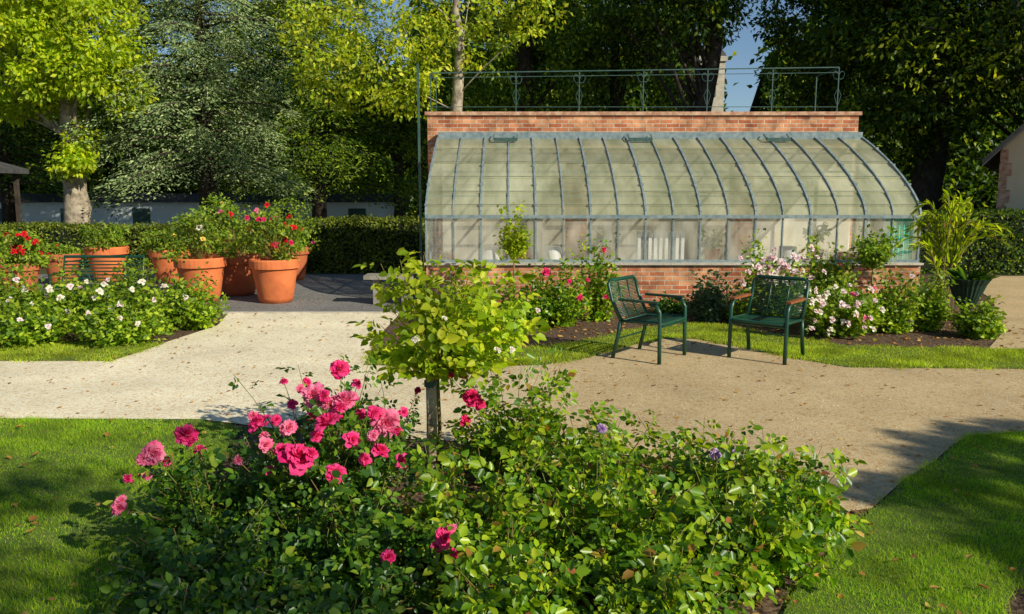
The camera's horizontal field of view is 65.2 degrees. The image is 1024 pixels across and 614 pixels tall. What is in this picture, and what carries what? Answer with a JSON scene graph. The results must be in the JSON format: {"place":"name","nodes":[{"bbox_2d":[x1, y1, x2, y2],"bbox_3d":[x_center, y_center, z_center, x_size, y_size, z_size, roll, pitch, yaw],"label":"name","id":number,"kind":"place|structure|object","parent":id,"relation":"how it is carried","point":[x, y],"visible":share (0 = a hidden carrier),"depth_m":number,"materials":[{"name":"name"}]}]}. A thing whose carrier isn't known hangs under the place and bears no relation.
{"place":"outdoors","nodes":[
{"label":"outdoors","id":0,"kind":"place"},
{"bbox_2d":[0,162,28,223],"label":"pavilion","id":1,"kind":"structure","parent":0,"point":[14,170],"depth_m":21.50,"materials":[{"name":"stone"}]},
{"bbox_2d":[0,413,245,613],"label":"lawn","id":2,"kind":"structure","parent":0,"point":[107,528],"depth_m":4.40,"materials":[{"name":"green plant"}]},
{"bbox_2d":[0,417,218,613],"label":"fallen leaves","id":3,"kind":"object","parent":2,"relation":"on","point":[33,518],"visible":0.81,"depth_m":4.28,"materials":[{"name":"plant"}]},
{"bbox_2d":[21,0,984,111],"label":"sky","id":4,"kind":"structure","parent":0,"point":[740,97],"materials":[{"name":"blue"}]},
{"bbox_2d":[0,314,1023,510],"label":"gravel path","id":5,"kind":"structure","parent":0,"point":[337,329],"depth_m":6.88,"materials":[{"name":"beige gravel"}]},
{"bbox_2d":[223,311,398,313],"bbox_3d":[-2.843,0.086,11.364,2.502,0.035,0.090,0,8,0],"label":"kerb strip","id":6,"kind":"object","parent":5,"relation":"on","point":[304,312],"visible":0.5,"depth_m":11.32,"materials":[{"name":"stone"}]},
{"bbox_2d":[0,342,1023,510],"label":"pebbles","id":7,"kind":"object","parent":5,"relation":"on","point":[556,391],"visible":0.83,"depth_m":6.91,"materials":[{"name":"beige stone"}]},
{"bbox_2d":[8,313,1023,484],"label":"fallen leaves","id":8,"kind":"object","parent":5,"relation":"on","point":[504,377],"visible":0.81,"depth_m":7.23,"materials":[{"name":"brown plant"}]},
{"bbox_2d":[607,275,686,364],"bbox_3d":[1.405,0.111,8.325,0.645,0.823,0.634,6,10,36],"label":"garden chair","id":9,"kind":"object","parent":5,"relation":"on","point":[660,319],"visible":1,"depth_m":8.34,"materials":[{"name":"green metal"}]},
{"bbox_2d":[727,275,809,364],"bbox_3d":[2.669,0.112,8.314,0.634,0.823,0.644,6,10,38],"label":"garden chair","id":10,"kind":"object","parent":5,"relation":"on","point":[747,319],"visible":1,"depth_m":8.36,"materials":[{"name":"green metal"}]},
{"bbox_2d":[4,274,1023,613],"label":"garden soil","id":11,"kind":"structure","parent":0,"point":[590,332],"depth_m":9.13,"materials":[{"name":"brown soil"}]},
{"bbox_2d":[0,244,47,313],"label":"rose shrub","id":12,"kind":"object","parent":11,"relation":"on","point":[13,277],"visible":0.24,"depth_m":9.80,"materials":[{"name":"green plant"}]},
{"bbox_2d":[0,292,96,348],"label":"rose shrub","id":13,"kind":"object","parent":11,"relation":"on","point":[41,326],"visible":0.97,"depth_m":8.87,"materials":[{"name":"green plant"}]},
{"bbox_2d":[2,262,94,336],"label":"rose shrub","id":14,"kind":"object","parent":11,"relation":"on","point":[41,296],"visible":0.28,"depth_m":9.52,"materials":[{"name":"green plant"}]},
{"bbox_2d":[0,338,164,362],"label":"grass","id":15,"kind":"structure","parent":11,"relation":"on","point":[51,349],"depth_m":8.55,"materials":[{"name":"green plant"}]},
{"bbox_2d":[48,258,140,332],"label":"rose shrub","id":16,"kind":"object","parent":11,"relation":"on","point":[98,294],"visible":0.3,"depth_m":9.63,"materials":[{"name":"green plant"}]},
{"bbox_2d":[48,255,144,297],"bbox_3d":[-5.870,-0.304,11.319,1.182,0.823,0.540,0,8,0],"label":"garden bench","id":17,"kind":"object","parent":11,"relation":"on","point":[103,256],"visible":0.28,"depth_m":11.49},
{"bbox_2d":[59,288,173,348],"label":"rose shrub","id":18,"kind":"object","parent":11,"relation":"on","point":[134,327],"visible":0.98,"depth_m":8.96,"materials":[{"name":"green plant"}]},
{"bbox_2d":[109,256,205,334],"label":"rose shrub","id":19,"kind":"object","parent":11,"relation":"on","point":[148,292],"visible":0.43,"depth_m":9.66,"materials":[{"name":"green plant"}]},
{"bbox_2d":[76,549,278,613],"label":"rose bush","id":20,"kind":"object","parent":11,"relation":"on","point":[185,597],"visible":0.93,"depth_m":2.98,"materials":[{"name":"green plant"}]},
{"bbox_2d":[160,261,229,330],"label":"rose shrub","id":21,"kind":"object","parent":11,"relation":"on","point":[203,314],"visible":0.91,"depth_m":9.96,"materials":[{"name":"green plant"}]},
{"bbox_2d":[102,423,309,543],"bbox_3d":[-1.441,0.865,3.925,1.003,0.636,0.881,-4,9,-24],"label":"rose bush","id":22,"kind":"object","parent":11,"relation":"on","point":[169,495],"visible":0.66,"depth_m":3.79,"materials":[{"name":"green plant"}]},
{"bbox_2d":[95,474,323,613],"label":"rose bush","id":23,"kind":"object","parent":11,"relation":"on","point":[204,551],"visible":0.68,"depth_m":3.37,"materials":[{"name":"green plant"}]},
{"bbox_2d":[27,274,425,311],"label":"gravel yard","id":24,"kind":"structure","parent":11,"relation":"on","point":[332,292],"depth_m":13.26,"materials":[{"name":"grey gravel"}]},
{"bbox_2d":[0,225,52,292],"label":"potted rose","id":25,"kind":"object","parent":24,"relation":"on","point":[20,255],"visible":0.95,"depth_m":12.89,"materials":[{"name":"plant"}]},
{"bbox_2d":[41,241,81,284],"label":"potted rose","id":26,"kind":"object","parent":24,"relation":"on","point":[58,252],"visible":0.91,"depth_m":14.81,"materials":[{"name":"ceramic"}]},
{"bbox_2d":[77,222,129,282],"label":"potted rose","id":27,"kind":"object","parent":24,"relation":"on","point":[111,243],"visible":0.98,"depth_m":15.18,"materials":[{"name":"ceramic"}]},
{"bbox_2d":[137,228,192,283],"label":"potted rose","id":28,"kind":"object","parent":24,"relation":"on","point":[164,267],"visible":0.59,"depth_m":14.96,"materials":[{"name":"ceramic"}]},
{"bbox_2d":[153,205,240,302],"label":"potted rose","id":29,"kind":"object","parent":24,"relation":"on","point":[186,265],"visible":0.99,"depth_m":12.40,"materials":[{"name":"ceramic"}]},
{"bbox_2d":[185,192,251,255],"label":"potted rose","id":30,"kind":"object","parent":24,"relation":"on","point":[214,201],"visible":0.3,"depth_m":15.30,"materials":[{"name":"plant"}]},
{"bbox_2d":[204,200,267,295],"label":"potted rose","id":31,"kind":"object","parent":24,"relation":"on","point":[238,278],"visible":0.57,"depth_m":13.20,"materials":[{"name":"plant"}]},
{"bbox_2d":[234,211,309,303],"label":"potted rose","id":32,"kind":"object","parent":24,"relation":"on","point":[274,274],"visible":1,"depth_m":12.34,"materials":[{"name":"ceramic"}]},
{"bbox_2d":[256,197,320,279],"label":"potted rose","id":33,"kind":"object","parent":24,"relation":"on","point":[302,256],"visible":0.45,"depth_m":15.71,"materials":[{"name":"plant"}]},
{"bbox_2d":[363,273,415,304],"bbox_3d":[-1.880,-0.274,12.384,0.760,0.460,0.400,0,8,0],"label":"stone bench","id":34,"kind":"object","parent":24,"relation":"on","point":[371,276],"visible":0.45,"depth_m":12.24,"materials":[{"name":"grey stone"}]},
{"bbox_2d":[417,64,421,266],"bbox_3d":[-1.600,-2.198,13.879,0.038,3.850,0.440,-1,8,-6],"label":"pole","id":35,"kind":"object","parent":24,"relation":"on","point":[419,162],"visible":0.88,"depth_m":13.66,"materials":[{"name":"metal"}]},
{"bbox_2d":[221,351,429,527],"bbox_3d":[-0.939,0.696,4.116,1.033,0.905,1.164,4,9,26],"label":"rose bush","id":36,"kind":"object","parent":11,"relation":"on","point":[316,460],"visible":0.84,"depth_m":3.83,"materials":[{"name":"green plant"}]},
{"bbox_2d":[226,549,437,613],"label":"rose bush","id":37,"kind":"object","parent":11,"relation":"on","point":[388,598],"visible":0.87,"depth_m":3.04,"materials":[{"name":"green plant"}]},
{"bbox_2d":[222,456,455,613],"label":"rose bush","id":38,"kind":"object","parent":11,"relation":"on","point":[343,547],"visible":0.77,"depth_m":3.37,"materials":[{"name":"green plant"}]},
{"bbox_2d":[324,375,420,464],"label":"rose bush","id":39,"kind":"object","parent":11,"relation":"on","point":[412,419],"visible":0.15,"depth_m":5.05,"materials":[{"name":"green plant"}]},
{"bbox_2d":[424,359,436,469],"bbox_3d":[-0.477,0.673,4.721,0.076,0.741,0.076,0,8,0],"label":"wooden stake","id":40,"kind":"object","parent":11,"relation":"on","point":[431,401],"visible":0.69,"depth_m":4.69,"materials":[{"name":"brown wood"}]},
{"bbox_2d":[346,247,550,468],"bbox_3d":[-0.349,0.340,4.756,1.158,1.390,1.058,0,8,0],"label":"standard rose","id":41,"kind":"object","parent":11,"relation":"on","point":[448,340],"visible":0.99,"depth_m":4.54,"materials":[{"name":"green plant"}]},
{"bbox_2d":[364,434,582,577],"bbox_3d":[-0.249,0.896,3.635,0.928,0.662,0.922,-8,11,-44],"label":"rose bush","id":42,"kind":"object","parent":11,"relation":"on","point":[446,502],"visible":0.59,"depth_m":3.56,"materials":[{"name":"green plant"}]},
{"bbox_2d":[400,511,608,613],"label":"rose bush","id":43,"kind":"object","parent":11,"relation":"on","point":[492,586],"visible":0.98,"depth_m":3.06,"materials":[{"name":"green plant"}]},
{"bbox_2d":[431,345,580,484],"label":"rose bush","id":44,"kind":"object","parent":11,"relation":"on","point":[498,429],"visible":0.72,"depth_m":4.64,"materials":[{"name":"green plant"}]},
{"bbox_2d":[492,200,537,289],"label":"standard rose","id":45,"kind":"object","parent":11,"relation":"on","point":[515,242],"visible":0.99,"depth_m":10.88,"materials":[{"name":"green plant"}]},
{"bbox_2d":[490,273,556,326],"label":"rose shrub","id":46,"kind":"object","parent":11,"relation":"on","point":[540,309],"visible":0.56,"depth_m":10.12,"materials":[{"name":"green plant"}]},
{"bbox_2d":[73,443,974,613],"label":"fallen leaves","id":47,"kind":"object","parent":11,"relation":"on","point":[756,603],"visible":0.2,"depth_m":3.68,"materials":[{"name":"plant"}]},
{"bbox_2d":[360,324,691,367],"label":"grass verge","id":48,"kind":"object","parent":11,"relation":"on","point":[591,355],"depth_m":8.88,"materials":[{"name":"green plant"}]},
{"bbox_2d":[523,253,594,328],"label":"rose shrub","id":49,"kind":"object","parent":11,"relation":"on","point":[568,302],"visible":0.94,"depth_m":10.21,"materials":[{"name":"green plant"}]},
{"bbox_2d":[507,380,679,506],"bbox_3d":[0.420,0.796,4.464,0.963,0.637,1.129,0,8,0],"label":"rose bush","id":50,"kind":"object","parent":11,"relation":"on","point":[571,451],"visible":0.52,"depth_m":4.35,"materials":[{"name":"green plant"}]},
{"bbox_2d":[569,234,624,321],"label":"rose shrub","id":51,"kind":"object","parent":11,"relation":"on","point":[602,302],"visible":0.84,"depth_m":10.66,"materials":[{"name":"green plant"}]},
{"bbox_2d":[480,430,714,607],"bbox_3d":[0.349,0.924,3.532,0.984,0.642,1.004,5,10,34],"label":"rose bush","id":52,"kind":"object","parent":11,"relation":"on","point":[593,533],"visible":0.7,"depth_m":3.45,"materials":[{"name":"green plant"}]},
{"bbox_2d":[566,494,756,613],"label":"rose bush","id":53,"kind":"object","parent":11,"relation":"on","point":[677,589],"visible":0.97,"depth_m":3.08,"materials":[{"name":"green plant"}]},
{"bbox_2d":[649,291,691,314],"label":"rose shrub","id":54,"kind":"object","parent":11,"relation":"on","point":[668,305],"visible":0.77,"depth_m":11.28,"materials":[{"name":"green plant"}]},
{"bbox_2d":[424,112,923,306],"bbox_3d":[2.307,-1.741,13.257,7.674,3.120,2.940,0,8,0],"label":"greenhouse","id":55,"kind":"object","parent":11,"relation":"on","point":[782,178],"visible":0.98,"depth_m":12.78,"materials":[{"name":"clear glass"}]},
{"bbox_2d":[542,246,560,258],"bbox_3d":[0.634,-0.831,12.709,0.320,0.268,0.320,0,8,0],"label":"tub","id":56,"kind":"object","parent":55,"relation":"on","point":[552,252],"visible":0.81,"depth_m":12.59,"materials":[{"name":"white ceramic"}]},
{"bbox_2d":[593,226,621,258],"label":"indoor plant","id":57,"kind":"object","parent":55,"relation":"on","point":[602,239],"visible":0.67,"depth_m":12.71,"materials":[{"name":"green plant"}]},
{"bbox_2d":[430,67,844,111],"bbox_3d":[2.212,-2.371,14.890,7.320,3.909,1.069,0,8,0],"label":"railing","id":58,"kind":"object","parent":55,"relation":"on","point":[707,74],"visible":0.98,"depth_m":14.11,"materials":[{"name":"metal"}]},
{"bbox_2d":[636,231,684,258],"bbox_3d":[2.299,-0.617,12.452,0.719,1.120,0.130,0,8,0],"label":"radiator","id":59,"kind":"object","parent":55,"relation":"on","point":[678,251],"visible":0.47,"depth_m":12.35,"materials":[{"name":"white metal"}]},
{"bbox_2d":[697,227,725,258],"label":"indoor plant","id":60,"kind":"object","parent":55,"relation":"on","point":[712,252],"visible":0.96,"depth_m":12.72,"materials":[{"name":"green plant"}]},
{"bbox_2d":[810,221,831,258],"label":"indoor plant","id":61,"kind":"object","parent":55,"relation":"on","point":[823,228],"visible":0.45,"depth_m":12.68,"materials":[{"name":"green plant"}]},
{"bbox_2d":[884,218,914,258],"bbox_3d":[5.840,-1.022,12.107,0.440,0.640,0.040,0,8,0],"label":"cloth","id":62,"kind":"object","parent":55,"relation":"on","point":[901,223],"visible":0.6,"depth_m":12.10,"materials":[{"name":"green fabric"}]},
{"bbox_2d":[604,413,787,528],"bbox_3d":[1.016,0.881,4.247,0.996,0.493,0.877,8,11,43],"label":"rose bush","id":63,"kind":"object","parent":11,"relation":"on","point":[703,465],"visible":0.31,"depth_m":4.23,"materials":[{"name":"green plant"}]},
{"bbox_2d":[396,306,1022,347],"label":"fallen leaves","id":64,"kind":"object","parent":11,"relation":"on","point":[938,330],"visible":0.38,"depth_m":9.59,"materials":[{"name":"brown plant"}]},
{"bbox_2d":[680,265,739,322],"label":"rose shrub","id":65,"kind":"object","parent":11,"relation":"on","point":[708,305],"visible":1,"depth_m":10.57,"materials":[{"name":"green plant"}]},
{"bbox_2d":[652,433,865,603],"bbox_3d":[1.097,0.932,3.600,0.904,0.617,0.910,0,8,0],"label":"rose bush","id":66,"kind":"object","parent":11,"relation":"on","point":[765,560],"visible":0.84,"depth_m":3.43,"materials":[{"name":"green plant"}]},
{"bbox_2d":[726,228,813,316],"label":"rose shrub","id":67,"kind":"object","parent":11,"relation":"on","point":[762,268],"visible":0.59,"depth_m":10.05,"materials":[{"name":"green plant"}]},
{"bbox_2d":[704,421,870,546],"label":"rose bush","id":68,"kind":"object","parent":11,"relation":"on","point":[826,489],"visible":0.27,"depth_m":3.94,"materials":[{"name":"green plant"}]},
{"bbox_2d":[793,233,859,311],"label":"rose shrub","id":69,"kind":"object","parent":11,"relation":"on","point":[821,275],"visible":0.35,"depth_m":10.92,"materials":[{"name":"green plant"}]},
{"bbox_2d":[790,263,897,340],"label":"rose shrub","id":70,"kind":"object","parent":11,"relation":"on","point":[844,313],"visible":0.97,"depth_m":9.38,"materials":[{"name":"green plant"}]},
{"bbox_2d":[673,321,1023,370],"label":"grass verge","id":71,"kind":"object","parent":11,"relation":"on","point":[892,353],"depth_m":8.49,"materials":[{"name":"green plant"}]},
{"bbox_2d":[843,222,902,293],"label":"standard rose","id":72,"kind":"object","parent":11,"relation":"on","point":[877,256],"visible":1,"depth_m":10.49,"materials":[{"name":"green plant"}]},
{"bbox_2d":[867,266,924,333],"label":"rose shrub","id":73,"kind":"object","parent":11,"relation":"on","point":[903,313],"visible":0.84,"depth_m":9.69,"materials":[{"name":"green plant"}]},
{"bbox_2d":[909,260,958,330],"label":"rose shrub","id":74,"kind":"object","parent":11,"relation":"on","point":[935,309],"visible":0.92,"depth_m":9.88,"materials":[{"name":"green plant"}]},
{"bbox_2d":[890,189,1015,315],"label":"arching plant","id":75,"kind":"object","parent":11,"relation":"on","point":[947,241],"visible":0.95,"depth_m":10.96,"materials":[{"name":"green plant"}]},
{"bbox_2d":[945,265,999,318],"bbox_3d":[6.083,-0.188,10.696,0.658,0.764,0.625,0,8,0],"label":"urn","id":76,"kind":"object","parent":11,"relation":"on","point":[972,286],"visible":0.73,"depth_m":10.53,"materials":[{"name":"green metal"}]},
{"bbox_2d":[942,295,1007,339],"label":"rose shrub","id":77,"kind":"object","parent":11,"relation":"on","point":[982,323],"visible":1,"depth_m":9.42,"materials":[{"name":"green plant"}]},
{"bbox_2d":[983,276,1023,348],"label":"gravel forecourt","id":78,"kind":"structure","parent":11,"relation":"on","point":[1010,289],"depth_m":12.28,"materials":[{"name":"beige gravel"}]},
{"bbox_2d":[39,225,1023,298],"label":"ground","id":79,"kind":"structure","parent":0,"point":[854,230],"depth_m":18.05,"materials":[{"name":"grey gravel"}]},
{"bbox_2d":[0,40,104,188],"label":"canopy tree","id":80,"kind":"object","parent":79,"relation":"on","point":[42,126],"visible":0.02,"depth_m":34.39,"materials":[{"name":"green plant"}]},
{"bbox_2d":[0,2,135,224],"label":"cedar tree","id":81,"kind":"object","parent":79,"relation":"on","point":[8,152],"visible":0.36,"depth_m":30.45,"materials":[{"name":"green plant"}]},
{"bbox_2d":[0,0,163,223],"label":"chestnut tree","id":82,"kind":"object","parent":79,"relation":"on","point":[53,35],"visible":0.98,"depth_m":22.39,"materials":[{"name":"green plant"}]},
{"bbox_2d":[74,0,196,192],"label":"canopy tree","id":83,"kind":"object","parent":79,"relation":"on","point":[96,110],"visible":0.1,"depth_m":32.73,"materials":[{"name":"green plant"}]},
{"bbox_2d":[0,218,300,268],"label":"hedge","id":84,"kind":"object","parent":79,"relation":"on","point":[64,233],"visible":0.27,"depth_m":18.21,"materials":[{"name":"green plant"}]},
{"bbox_2d":[29,0,350,221],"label":"cedar tree","id":85,"kind":"object","parent":79,"relation":"on","point":[202,62],"visible":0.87,"depth_m":25.47,"materials":[{"name":"green plant"}]},
{"bbox_2d":[0,193,409,226],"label":"long outbuilding","id":86,"kind":"structure","parent":79,"relation":"on","point":[163,210],"depth_m":32.28,"materials":[{"name":"dark slate"},{"name":"white painted render"},{"name":"window glass"}]},
{"bbox_2d":[132,208,150,222],"bbox_3d":[-14.950,-3.675,32.282,0.700,0.600,0.037,0,8,0],"label":"window","id":87,"kind":"structure","parent":86,"relation":"in","point":[140,215],"depth_m":32.26,"materials":[{"name":"black glass"}]},
{"bbox_2d":[207,0,348,192],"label":"canopy tree","id":88,"kind":"object","parent":79,"relation":"on","point":[249,69],"visible":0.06,"depth_m":32.26,"materials":[{"name":"green plant"}]},
{"bbox_2d":[212,0,427,218],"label":"cedar tree","id":89,"kind":"object","parent":79,"relation":"on","point":[319,122],"visible":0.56,"depth_m":28.49,"materials":[{"name":"green plant"}]},
{"bbox_2d":[299,214,428,273],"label":"hedge","id":90,"kind":"object","parent":79,"relation":"on","point":[346,244],"visible":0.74,"depth_m":17.20,"materials":[{"name":"green plant"}]},
{"bbox_2d":[333,0,503,217],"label":"canopy tree","id":91,"kind":"object","parent":79,"relation":"on","point":[403,127],"visible":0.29,"depth_m":31.02,"materials":[{"name":"green plant"}]},
{"bbox_2d":[270,0,572,122],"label":"maple tree","id":92,"kind":"object","parent":79,"relation":"on","point":[458,86],"visible":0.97,"depth_m":20.50,"materials":[{"name":"green plant"}]},
{"bbox_2d":[0,0,1023,227],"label":"distant wood","id":93,"kind":"object","parent":79,"relation":"on","point":[970,162],"visible":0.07,"depth_m":40.03,"materials":[{"name":"green plant"}]},
{"bbox_2d":[407,0,633,111],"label":"canopy tree","id":94,"kind":"object","parent":79,"relation":"on","point":[520,60],"visible":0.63,"depth_m":25.40,"materials":[{"name":"green plant"}]},
{"bbox_2d":[21,23,1020,224],"bbox_3d":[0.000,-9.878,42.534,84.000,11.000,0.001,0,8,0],"label":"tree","id":95,"kind":"object","parent":79,"relation":"on","point":[756,105],"depth_m":42.67,"materials":[{"name":"green plant"}]},
{"bbox_2d":[503,0,733,111],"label":"canopy tree","id":96,"kind":"object","parent":79,"relation":"on","point":[617,95],"visible":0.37,"depth_m":26.95,"materials":[{"name":"green plant"}]},
{"bbox_2d":[585,0,758,111],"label":"canopy tree","id":97,"kind":"object","parent":79,"relation":"on","point":[707,22],"visible":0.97,"depth_m":22.89,"materials":[{"name":"green plant"}]},
{"bbox_2d":[747,0,920,131],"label":"canopy tree","id":98,"kind":"object","parent":79,"relation":"on","point":[802,55],"visible":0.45,"depth_m":23.85,"materials":[{"name":"green plant"}]},
{"bbox_2d":[779,0,1022,212],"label":"canopy tree","id":99,"kind":"object","parent":79,"relation":"on","point":[932,129],"visible":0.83,"depth_m":20.77,"materials":[{"name":"green plant"}]},
{"bbox_2d":[850,0,1023,107],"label":"yellowing tree","id":100,"kind":"object","parent":79,"relation":"on","point":[948,40],"visible":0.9,"depth_m":18.79,"materials":[{"name":"green plant"}]},
{"bbox_2d":[876,206,1023,274],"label":"hedge","id":101,"kind":"object","parent":79,"relation":"on","point":[988,254],"visible":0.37,"depth_m":16.83,"materials":[{"name":"green plant"}]},
{"bbox_2d":[884,0,1023,135],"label":"canopy tree","id":102,"kind":"object","parent":79,"relation":"on","point":[1010,24],"visible":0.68,"depth_m":20.20,"materials":[{"name":"green plant"}]},
{"bbox_2d":[693,44,727,111],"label":"stone tower","id":103,"kind":"structure","parent":0,"point":[718,104],"depth_m":32.57,"materials":[{"name":"stone"}]},
{"bbox_2d":[783,432,1023,613],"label":"lawn","id":104,"kind":"structure","parent":0,"point":[791,606],"depth_m":3.89,"materials":[{"name":"green plant"}]},
{"bbox_2d":[793,428,1016,613],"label":"fallen leaves","id":105,"kind":"object","parent":104,"relation":"on","point":[860,533],"visible":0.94,"depth_m":3.66,"materials":[{"name":"plant"}]},
{"bbox_2d":[982,123,1023,210],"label":"house","id":106,"kind":"structure","parent":0,"point":[1005,157],"depth_m":18.12,"materials":[{"name":"paint"}]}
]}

